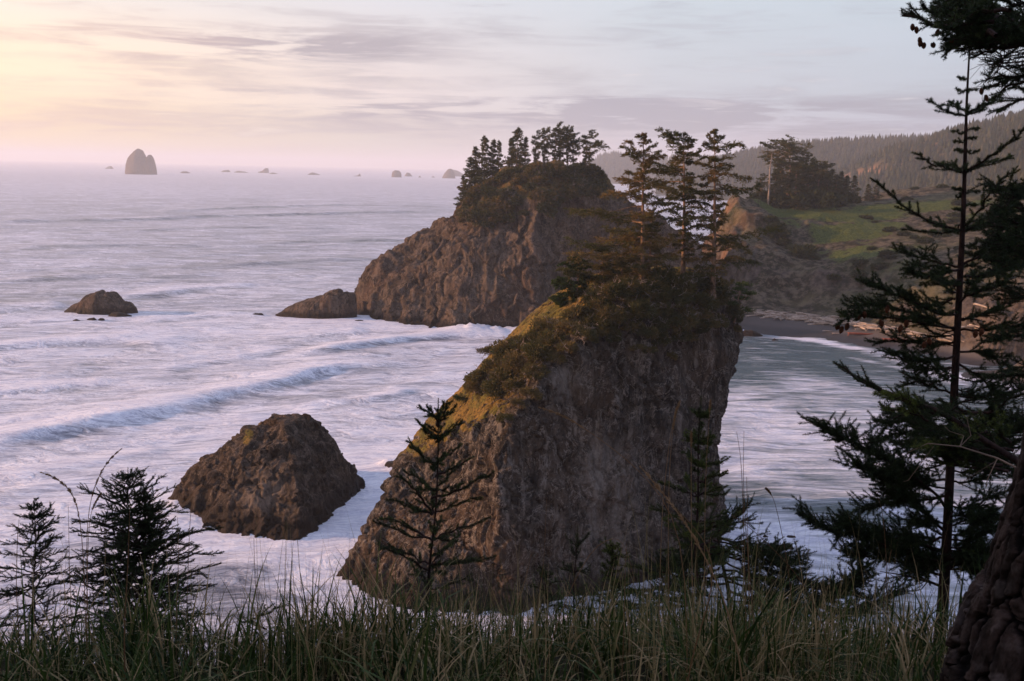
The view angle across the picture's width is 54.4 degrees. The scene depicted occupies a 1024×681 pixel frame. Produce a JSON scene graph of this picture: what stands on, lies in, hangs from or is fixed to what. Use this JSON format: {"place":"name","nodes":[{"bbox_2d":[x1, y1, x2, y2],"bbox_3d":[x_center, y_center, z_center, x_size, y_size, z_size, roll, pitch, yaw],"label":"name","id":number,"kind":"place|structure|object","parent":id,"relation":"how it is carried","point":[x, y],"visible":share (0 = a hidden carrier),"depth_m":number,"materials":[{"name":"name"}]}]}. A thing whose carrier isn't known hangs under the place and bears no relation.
{"place":"outdoors","nodes":[
{"label":"outdoors","id":0,"kind":"place"},
{"bbox_2d":[0,653,941,680],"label":"ground","id":1,"kind":"structure","parent":0,"point":[582,671],"depth_m":3.94,"materials":[{"name":"plant"}]},
{"bbox_2d":[0,497,103,654],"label":"young spruce","id":2,"kind":"object","parent":1,"relation":"on","point":[37,554],"visible":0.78,"depth_m":7.39,"materials":[{"name":"green plant"}]},
{"bbox_2d":[40,472,87,663],"bbox_3d":[-1.711,0.887,3.813,0.147,0.798,0.019,1,10,0],"label":"grass stalk","id":3,"kind":"object","parent":1,"relation":"on","point":[68,490],"depth_m":3.77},
{"bbox_2d":[86,448,121,641],"bbox_3d":[-1.552,0.842,3.804,0.167,0.895,0.012,1,10,0],"label":"grass stalk","id":4,"kind":"object","parent":1,"relation":"on","point":[107,462],"depth_m":3.76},
{"bbox_2d":[124,508,129,679],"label":"grass stalk","id":5,"kind":"object","parent":1,"relation":"on","point":[125,601],"depth_m":3.30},
{"bbox_2d":[57,466,224,651],"bbox_3d":[-2.639,2.164,7.075,1.183,2.633,1.171,-5,11,-31],"label":"young spruce","id":6,"kind":"object","parent":1,"relation":"on","point":[150,533],"visible":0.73,"depth_m":6.93,"materials":[{"name":"green plant"}]},
{"bbox_2d":[372,398,496,630],"bbox_3d":[-0.481,1.500,5.946,0.788,2.388,0.739,1,10,0],"label":"young spruce","id":7,"kind":"object","parent":1,"relation":"on","point":[438,437],"visible":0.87,"depth_m":5.83,"materials":[{"name":"green plant"}]},
{"bbox_2d":[526,565,569,621],"bbox_3d":[0.180,1.547,5.166,0.240,0.847,0.284,1,10,0],"label":"young spruce","id":8,"kind":"object","parent":1,"relation":"on","point":[544,577],"visible":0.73,"depth_m":5.08,"materials":[{"name":"green plant"}]},
{"bbox_2d":[552,525,597,632],"bbox_3d":[0.324,1.487,5.244,0.245,1.106,0.228,1,10,0],"label":"young spruce","id":9,"kind":"object","parent":1,"relation":"on","point":[578,543],"visible":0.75,"depth_m":5.17,"materials":[{"name":"green plant"}]},
{"bbox_2d":[543,539,634,680],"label":"grass stalk","id":10,"kind":"object","parent":1,"relation":"on","point":[569,593],"depth_m":3.60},
{"bbox_2d":[538,407,687,678],"bbox_3d":[0.349,0.785,3.381,0.551,1.141,0.014,1,10,0],"label":"grass stalk","id":11,"kind":"object","parent":1,"relation":"on","point":[559,414],"depth_m":3.33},
{"bbox_2d":[590,537,639,618],"bbox_3d":[0.519,1.438,5.008,0.252,0.919,0.258,4,10,15],"label":"young spruce","id":12,"kind":"object","parent":1,"relation":"on","point":[613,554],"visible":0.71,"depth_m":4.95,"materials":[{"name":"green plant"}]},
{"bbox_2d":[657,400,680,680],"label":"grass stalk","id":13,"kind":"object","parent":1,"relation":"on","point":[679,402],"depth_m":3.77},
{"bbox_2d":[668,407,676,634],"bbox_3d":[0.621,0.788,3.888,0.040,1.085,0.013,1,10,0],"label":"grass stalk","id":14,"kind":"object","parent":1,"relation":"on","point":[668,513],"depth_m":3.88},
{"bbox_2d":[639,466,742,680],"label":"grass stalk","id":15,"kind":"object","parent":1,"relation":"on","point":[657,487],"depth_m":2.73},
{"bbox_2d":[690,431,692,651],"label":"grass stalk","id":16,"kind":"object","parent":1,"relation":"on","point":[691,434],"depth_m":3.67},
{"bbox_2d":[674,506,712,680],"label":"grass stalk","id":17,"kind":"object","parent":1,"relation":"on","point":[705,610],"depth_m":3.09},
{"bbox_2d":[611,395,784,616],"bbox_3d":[0.955,1.285,5.472,0.927,2.027,0.722,-3,11,-22],"label":"young spruce","id":18,"kind":"object","parent":1,"relation":"on","point":[702,440],"visible":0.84,"depth_m":5.42,"materials":[{"name":"green plant"}]},
{"bbox_2d":[704,399,711,613],"bbox_3d":[0.780,0.774,3.986,0.043,1.108,0.012,1,10,0],"label":"grass stalk","id":19,"kind":"object","parent":1,"relation":"on","point":[710,403],"depth_m":3.96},
{"bbox_2d":[736,432,746,674],"bbox_3d":[0.828,0.834,3.591,0.098,1.039,0.003,1,10,0],"label":"grass stalk","id":20,"kind":"object","parent":1,"relation":"on","point":[744,553],"depth_m":3.58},
{"bbox_2d":[743,444,757,677],"bbox_3d":[0.863,0.832,3.591,0.117,1.043,0.003,1,10,0],"label":"grass stalk","id":21,"kind":"object","parent":1,"relation":"on","point":[746,537],"depth_m":3.57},
{"bbox_2d":[617,492,920,626],"bbox_3d":[1.678,2.083,6.343,2.159,2.311,1.707,1,10,0],"label":"spreading spruce","id":22,"kind":"object","parent":1,"relation":"on","point":[765,554],"visible":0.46,"depth_m":6.19,"materials":[{"name":"green plant"}]},
{"bbox_2d":[764,487,793,677],"bbox_3d":[0.993,0.940,3.710,0.159,0.818,0.013,1,10,0],"label":"grass stalk","id":23,"kind":"object","parent":1,"relation":"on","point":[767,490],"depth_m":3.69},
{"bbox_2d":[732,515,830,680],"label":"grass stalk","id":24,"kind":"object","parent":1,"relation":"on","point":[808,594],"depth_m":3.18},
{"bbox_2d":[782,53,1023,646],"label":"spruce","id":25,"kind":"object","parent":1,"relation":"on","point":[981,519],"visible":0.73,"depth_m":6.42,"materials":[{"name":"green plant"}]},
{"bbox_2d":[832,0,1023,680],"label":"old tree","id":26,"kind":"object","parent":1,"relation":"on","point":[984,641],"visible":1,"depth_m":4.16,"materials":[{"name":"green plant"}]},
{"bbox_2d":[0,457,985,680],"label":"grass","id":27,"kind":"structure","parent":0,"point":[394,645],"depth_m":3.84,"materials":[{"name":"plant"}]},
{"bbox_2d":[0,160,1023,665],"bbox_3d":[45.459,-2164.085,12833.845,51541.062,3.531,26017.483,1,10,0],"label":"sea","id":28,"kind":"structure","parent":0,"point":[186,366],"depth_m":247.80,"materials":[{"name":"liquid"}]},
{"bbox_2d":[64,290,137,314],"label":"rock","id":29,"kind":"object","parent":28,"relation":"in","point":[102,302],"visible":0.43,"depth_m":327.13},
{"bbox_2d":[125,149,156,174],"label":"sea stack","id":30,"kind":"object","parent":28,"relation":"in","point":[138,161],"visible":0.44,"depth_m":3720.13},
{"bbox_2d":[168,413,364,540],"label":"sea stack","id":31,"kind":"object","parent":28,"relation":"in","point":[304,467],"visible":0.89,"depth_m":143.23,"materials":[{"name":"stone"}]},
{"bbox_2d":[275,288,356,318],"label":"rock","id":32,"kind":"object","parent":28,"relation":"in","point":[335,303],"visible":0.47,"depth_m":328.17,"materials":[{"name":"stone"}]},
{"bbox_2d":[336,266,743,615],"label":"sea stack","id":33,"kind":"object","parent":28,"relation":"in","point":[619,397],"visible":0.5,"depth_m":119.63,"materials":[{"name":"stone"}]},
{"bbox_2d":[464,380,484,397],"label":"evergreen shrub","id":34,"kind":"object","parent":33,"relation":"on","point":[469,386],"visible":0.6,"depth_m":124.04,"materials":[{"name":"green plant"}]},
{"bbox_2d":[462,363,490,382],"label":"evergreen shrub","id":35,"kind":"object","parent":33,"relation":"on","point":[476,373],"visible":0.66,"depth_m":124.38,"materials":[{"name":"green plant"}]},
{"bbox_2d":[479,354,503,374],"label":"evergreen shrub","id":36,"kind":"object","parent":33,"relation":"on","point":[486,364],"visible":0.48,"depth_m":124.22,"materials":[{"name":"green plant"}]},
{"bbox_2d":[481,378,504,400],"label":"evergreen shrub","id":37,"kind":"object","parent":33,"relation":"on","point":[495,390],"visible":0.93,"depth_m":120.19,"materials":[{"name":"green plant"}]},
{"bbox_2d":[489,365,518,391],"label":"evergreen shrub","id":38,"kind":"object","parent":33,"relation":"on","point":[498,370],"visible":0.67,"depth_m":120.36,"materials":[{"name":"green plant"}]},
{"bbox_2d":[489,336,520,358],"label":"evergreen shrub","id":39,"kind":"object","parent":33,"relation":"on","point":[499,348],"visible":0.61,"depth_m":123.86,"materials":[{"name":"green plant"}]},
{"bbox_2d":[495,412,514,422],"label":"evergreen shrub","id":40,"kind":"object","parent":33,"relation":"on","point":[501,417],"visible":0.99,"depth_m":114.55,"materials":[{"name":"green plant"}]},
{"bbox_2d":[501,377,525,393],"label":"evergreen shrub","id":41,"kind":"object","parent":33,"relation":"on","point":[505,384],"visible":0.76,"depth_m":117.85,"materials":[{"name":"green plant"}]},
{"bbox_2d":[499,348,532,378],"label":"evergreen shrub","id":42,"kind":"object","parent":33,"relation":"on","point":[514,357],"visible":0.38,"depth_m":119.00,"materials":[{"name":"green plant"}]},
{"bbox_2d":[507,397,529,408],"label":"evergreen shrub","id":43,"kind":"object","parent":33,"relation":"on","point":[517,401],"visible":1,"depth_m":114.56,"materials":[{"name":"green plant"}]},
{"bbox_2d":[517,385,543,400],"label":"evergreen shrub","id":44,"kind":"object","parent":33,"relation":"on","point":[528,392],"visible":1,"depth_m":115.00,"materials":[{"name":"green plant"}]},
{"bbox_2d":[520,361,551,385],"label":"evergreen shrub","id":45,"kind":"object","parent":33,"relation":"on","point":[540,375],"visible":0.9,"depth_m":116.21,"materials":[{"name":"green plant"}]},
{"bbox_2d":[519,338,555,360],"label":"evergreen shrub","id":46,"kind":"object","parent":33,"relation":"on","point":[532,348],"visible":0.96,"depth_m":117.70,"materials":[{"name":"green plant"}]},
{"bbox_2d":[528,315,557,332],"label":"evergreen shrub","id":47,"kind":"object","parent":33,"relation":"on","point":[536,320],"visible":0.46,"depth_m":123.46,"materials":[{"name":"green plant"}]},
{"bbox_2d":[536,328,564,349],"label":"evergreen shrub","id":48,"kind":"object","parent":33,"relation":"on","point":[552,330],"visible":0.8,"depth_m":119.59,"materials":[{"name":"green plant"}]},
{"bbox_2d":[538,329,567,347],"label":"evergreen shrub","id":49,"kind":"object","parent":33,"relation":"on","point":[546,342],"visible":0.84,"depth_m":118.67,"materials":[{"name":"green plant"}]},
{"bbox_2d":[546,294,568,313],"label":"shore pine","id":50,"kind":"object","parent":33,"relation":"on","point":[557,298],"visible":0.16,"depth_m":126.91,"materials":[{"name":"green plant"}]},
{"bbox_2d":[552,336,580,353],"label":"evergreen shrub","id":51,"kind":"object","parent":33,"relation":"on","point":[571,346],"visible":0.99,"depth_m":117.05,"materials":[{"name":"green plant"}]},
{"bbox_2d":[548,255,591,302],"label":"shore pine","id":52,"kind":"object","parent":33,"relation":"on","point":[561,282],"visible":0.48,"depth_m":127.07,"materials":[{"name":"green plant"}]},
{"bbox_2d":[553,318,591,339],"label":"evergreen shrub","id":53,"kind":"object","parent":33,"relation":"on","point":[564,325],"visible":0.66,"depth_m":119.44,"materials":[{"name":"green plant"}]},
{"bbox_2d":[552,297,592,321],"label":"evergreen shrub","id":54,"kind":"object","parent":33,"relation":"on","point":[573,312],"visible":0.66,"depth_m":121.36,"materials":[{"name":"green plant"}]},
{"bbox_2d":[572,313,597,327],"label":"evergreen shrub","id":55,"kind":"object","parent":33,"relation":"on","point":[585,318],"visible":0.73,"depth_m":120.88,"materials":[{"name":"green plant"}]},
{"bbox_2d":[572,324,599,346],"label":"evergreen shrub","id":56,"kind":"object","parent":33,"relation":"on","point":[589,334],"visible":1,"depth_m":117.70,"materials":[{"name":"green plant"}]},
{"bbox_2d":[581,287,598,307],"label":"krummholz spruce","id":57,"kind":"object","parent":33,"relation":"on","point":[587,296],"visible":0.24,"depth_m":122.48,"materials":[{"name":"green plant"}]},
{"bbox_2d":[556,246,628,295],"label":"spruce","id":58,"kind":"object","parent":33,"relation":"on","point":[594,279],"visible":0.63,"depth_m":124.98,"materials":[{"name":"green plant"}]},
{"bbox_2d":[580,296,611,314],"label":"krummholz spruce","id":59,"kind":"object","parent":33,"relation":"on","point":[594,302],"visible":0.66,"depth_m":120.73,"materials":[{"name":"green plant"}]},
{"bbox_2d":[588,313,617,332],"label":"krummholz spruce","id":60,"kind":"object","parent":33,"relation":"on","point":[596,319],"visible":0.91,"depth_m":119.64,"materials":[{"name":"green plant"}]},
{"bbox_2d":[593,300,631,322],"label":"krummholz spruce","id":61,"kind":"object","parent":33,"relation":"on","point":[615,312],"visible":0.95,"depth_m":119.51,"materials":[{"name":"green plant"}]},
{"bbox_2d":[599,310,626,325],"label":"krummholz spruce","id":62,"kind":"object","parent":33,"relation":"on","point":[602,318],"visible":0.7,"depth_m":119.31,"materials":[{"name":"green plant"}]},
{"bbox_2d":[593,250,633,284],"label":"spruce","id":63,"kind":"object","parent":33,"relation":"on","point":[615,270],"visible":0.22,"depth_m":129.13,"materials":[{"name":"green plant"}]},
{"bbox_2d":[601,277,633,301],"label":"krummholz spruce","id":64,"kind":"object","parent":33,"relation":"on","point":[613,289],"visible":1,"depth_m":120.46,"materials":[{"name":"green plant"}]},
{"bbox_2d":[560,132,682,281],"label":"spruce","id":65,"kind":"object","parent":33,"relation":"on","point":[627,240],"visible":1,"depth_m":121.68,"materials":[{"name":"green plant"}]},
{"bbox_2d":[620,276,652,298],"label":"krummholz spruce","id":66,"kind":"object","parent":33,"relation":"on","point":[635,286],"visible":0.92,"depth_m":121.34,"materials":[{"name":"green plant"}]},
{"bbox_2d":[635,273,665,297],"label":"krummholz spruce","id":67,"kind":"object","parent":33,"relation":"on","point":[656,280],"visible":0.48,"depth_m":122.77,"materials":[{"name":"green plant"}]},
{"bbox_2d":[633,207,677,270],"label":"spruce","id":68,"kind":"object","parent":33,"relation":"on","point":[658,251],"visible":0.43,"depth_m":126.44,"materials":[{"name":"green plant"}]},
{"bbox_2d":[644,262,677,287],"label":"krummholz spruce","id":69,"kind":"object","parent":33,"relation":"on","point":[669,277],"visible":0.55,"depth_m":124.40,"materials":[{"name":"green plant"}]},
{"bbox_2d":[659,277,686,307],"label":"krummholz spruce","id":70,"kind":"object","parent":33,"relation":"on","point":[679,302],"visible":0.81,"depth_m":122.83,"materials":[{"name":"green plant"}]},
{"bbox_2d":[645,126,711,273],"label":"spruce","id":71,"kind":"object","parent":33,"relation":"on","point":[678,169],"visible":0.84,"depth_m":127.31,"materials":[{"name":"green plant"}]},
{"bbox_2d":[669,283,692,304],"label":"krummholz spruce","id":72,"kind":"object","parent":33,"relation":"on","point":[688,296],"visible":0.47,"depth_m":123.71,"materials":[{"name":"green plant"}]},
{"bbox_2d":[673,272,697,293],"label":"krummholz spruce","id":73,"kind":"object","parent":33,"relation":"on","point":[689,283],"visible":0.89,"depth_m":124.48,"materials":[{"name":"green plant"}]},
{"bbox_2d":[679,267,709,287],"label":"krummholz spruce","id":74,"kind":"object","parent":33,"relation":"on","point":[701,276],"visible":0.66,"depth_m":126.32,"materials":[{"name":"green plant"}]},
{"bbox_2d":[697,276,721,294],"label":"krummholz spruce","id":75,"kind":"object","parent":33,"relation":"on","point":[706,283],"visible":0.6,"depth_m":127.18,"materials":[{"name":"green plant"}]},
{"bbox_2d":[716,287,732,306],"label":"krummholz spruce","id":76,"kind":"object","parent":33,"relation":"on","point":[724,297],"visible":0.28,"depth_m":129.20,"materials":[{"name":"green plant"}]},
{"bbox_2d":[678,128,782,298],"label":"spruce","id":77,"kind":"object","parent":33,"relation":"on","point":[724,239],"visible":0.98,"depth_m":125.82,"materials":[{"name":"green plant"}]},
{"bbox_2d":[725,299,746,319],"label":"krummholz spruce","id":78,"kind":"object","parent":33,"relation":"on","point":[735,310],"visible":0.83,"depth_m":131.26,"materials":[{"name":"green plant"}]},
{"bbox_2d":[727,281,758,322],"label":"shore pine","id":79,"kind":"object","parent":33,"relation":"on","point":[741,288],"visible":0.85,"depth_m":132.03,"materials":[{"name":"green plant"}]},
{"bbox_2d":[354,159,734,327],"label":"sea stack","id":80,"kind":"object","parent":28,"relation":"in","point":[444,272],"visible":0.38,"depth_m":321.63,"materials":[{"name":"stone"}]},
{"bbox_2d":[454,156,474,203],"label":"spruce","id":81,"kind":"object","parent":80,"relation":"on","point":[465,181],"visible":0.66,"depth_m":344.93,"materials":[{"name":"green plant"}]},
{"bbox_2d":[460,146,480,190],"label":"spruce","id":82,"kind":"object","parent":80,"relation":"on","point":[476,155],"visible":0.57,"depth_m":344.55,"materials":[{"name":"green plant"}]},
{"bbox_2d":[472,136,497,183],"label":"spruce","id":83,"kind":"object","parent":80,"relation":"on","point":[482,173],"visible":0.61,"depth_m":343.25,"materials":[{"name":"green plant"}]},
{"bbox_2d":[485,139,499,178],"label":"spruce","id":84,"kind":"object","parent":80,"relation":"on","point":[493,150],"visible":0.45,"depth_m":345.45,"materials":[{"name":"green plant"}]},
{"bbox_2d":[492,169,514,185],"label":"krummholz spruce","id":85,"kind":"object","parent":80,"relation":"on","point":[500,176],"visible":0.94,"depth_m":330.60,"materials":[{"name":"green plant"}]},
{"bbox_2d":[494,127,527,167],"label":"spruce","id":86,"kind":"object","parent":80,"relation":"on","point":[518,134],"visible":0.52,"depth_m":339.14,"materials":[{"name":"green plant"}]},
{"bbox_2d":[509,172,525,185],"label":"krummholz spruce","id":87,"kind":"object","parent":80,"relation":"on","point":[517,179],"visible":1,"depth_m":327.70,"materials":[{"name":"green plant"}]},
{"bbox_2d":[527,186,546,199],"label":"krummholz spruce","id":88,"kind":"object","parent":80,"relation":"on","point":[534,193],"visible":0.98,"depth_m":319.71,"materials":[{"name":"green plant"}]},
{"bbox_2d":[530,130,550,162],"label":"spruce","id":89,"kind":"object","parent":80,"relation":"on","point":[538,145],"visible":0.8,"depth_m":338.01,"materials":[{"name":"green plant"}]},
{"bbox_2d":[537,198,557,219],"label":"krummholz spruce","id":90,"kind":"object","parent":80,"relation":"on","point":[551,210],"visible":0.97,"depth_m":318.27,"materials":[{"name":"green plant"}]},
{"bbox_2d":[541,126,557,162],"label":"spruce","id":91,"kind":"object","parent":80,"relation":"on","point":[547,138],"visible":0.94,"depth_m":338.40,"materials":[{"name":"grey plant"}]},
{"bbox_2d":[549,121,575,160],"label":"spruce","id":92,"kind":"object","parent":80,"relation":"on","point":[555,136],"visible":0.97,"depth_m":337.57,"materials":[{"name":"green plant"}]},
{"bbox_2d":[564,126,580,163],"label":"spruce","id":93,"kind":"object","parent":80,"relation":"on","point":[569,149],"visible":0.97,"depth_m":338.52,"materials":[{"name":"green plant"}]},
{"bbox_2d":[580,129,610,163],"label":"spruce","id":94,"kind":"object","parent":80,"relation":"on","point":[588,155],"visible":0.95,"depth_m":334.53,"materials":[{"name":"green plant"}]},
{"bbox_2d":[0,0,1023,169],"label":"sky","id":95,"kind":"structure","parent":0,"point":[413,84],"materials":[{"name":"grey"}]},
{"bbox_2d":[655,146,877,199],"bbox_3d":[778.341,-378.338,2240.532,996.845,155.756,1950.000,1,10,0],"label":"hill","id":96,"kind":"structure","parent":0,"point":[659,193],"depth_m":2061.70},
{"bbox_2d":[590,109,1023,197],"bbox_3d":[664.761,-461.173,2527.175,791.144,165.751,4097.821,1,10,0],"label":"forest","id":97,"kind":"object","parent":96,"relation":"on","point":[896,149],"visible":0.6,"depth_m":1389.58,"materials":[{"name":"plant"}]},
{"bbox_2d":[702,186,1023,383],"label":"terrain","id":98,"kind":"structure","parent":0,"point":[841,238],"depth_m":355.49,"materials":[{"name":"plant"}]},
{"bbox_2d":[753,173,777,196],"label":"spruce","id":99,"kind":"object","parent":98,"relation":"on","point":[760,192],"visible":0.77,"depth_m":430.02,"materials":[{"name":"green plant"}]},
{"bbox_2d":[763,192,787,208],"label":"scrub bush","id":100,"kind":"object","parent":98,"relation":"on","point":[778,202],"visible":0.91,"depth_m":427.49,"materials":[{"name":"green plant"}]},
{"bbox_2d":[762,171,789,208],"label":"spruce","id":101,"kind":"object","parent":98,"relation":"on","point":[776,181],"visible":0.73,"depth_m":428.80,"materials":[{"name":"green plant"}]},
{"bbox_2d":[767,227,792,238],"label":"scrub bush","id":102,"kind":"object","parent":98,"relation":"on","point":[785,233],"visible":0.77,"depth_m":382.04,"materials":[{"name":"green plant"}]},
{"bbox_2d":[772,157,793,192],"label":"spruce","id":103,"kind":"object","parent":98,"relation":"on","point":[780,169],"visible":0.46,"depth_m":438.20,"materials":[{"name":"green plant"}]},
{"bbox_2d":[757,134,815,195],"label":"spruce","id":104,"kind":"object","parent":98,"relation":"on","point":[788,149],"visible":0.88,"depth_m":434.27,"materials":[{"name":"green plant"}]},
{"bbox_2d":[776,161,813,210],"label":"spruce","id":105,"kind":"object","parent":98,"relation":"on","point":[798,181],"visible":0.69,"depth_m":428.53,"materials":[{"name":"green plant"}]},
{"bbox_2d":[786,246,815,257],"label":"scrub bush","id":106,"kind":"object","parent":98,"relation":"on","point":[797,252],"visible":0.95,"depth_m":369.45,"materials":[{"name":"green plant"}]},
{"bbox_2d":[797,157,836,190],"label":"spruce","id":107,"kind":"object","parent":98,"relation":"on","point":[822,172],"visible":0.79,"depth_m":429.16,"materials":[{"name":"green plant"}]},
{"bbox_2d":[820,171,844,206],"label":"spruce","id":108,"kind":"object","parent":98,"relation":"on","point":[831,189],"visible":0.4,"depth_m":432.80,"materials":[{"name":"green plant"}]},
{"bbox_2d":[844,134,1023,190],"bbox_3d":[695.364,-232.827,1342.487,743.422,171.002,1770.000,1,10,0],"label":"hill","id":109,"kind":"structure","parent":0,"point":[861,169],"depth_m":1401.13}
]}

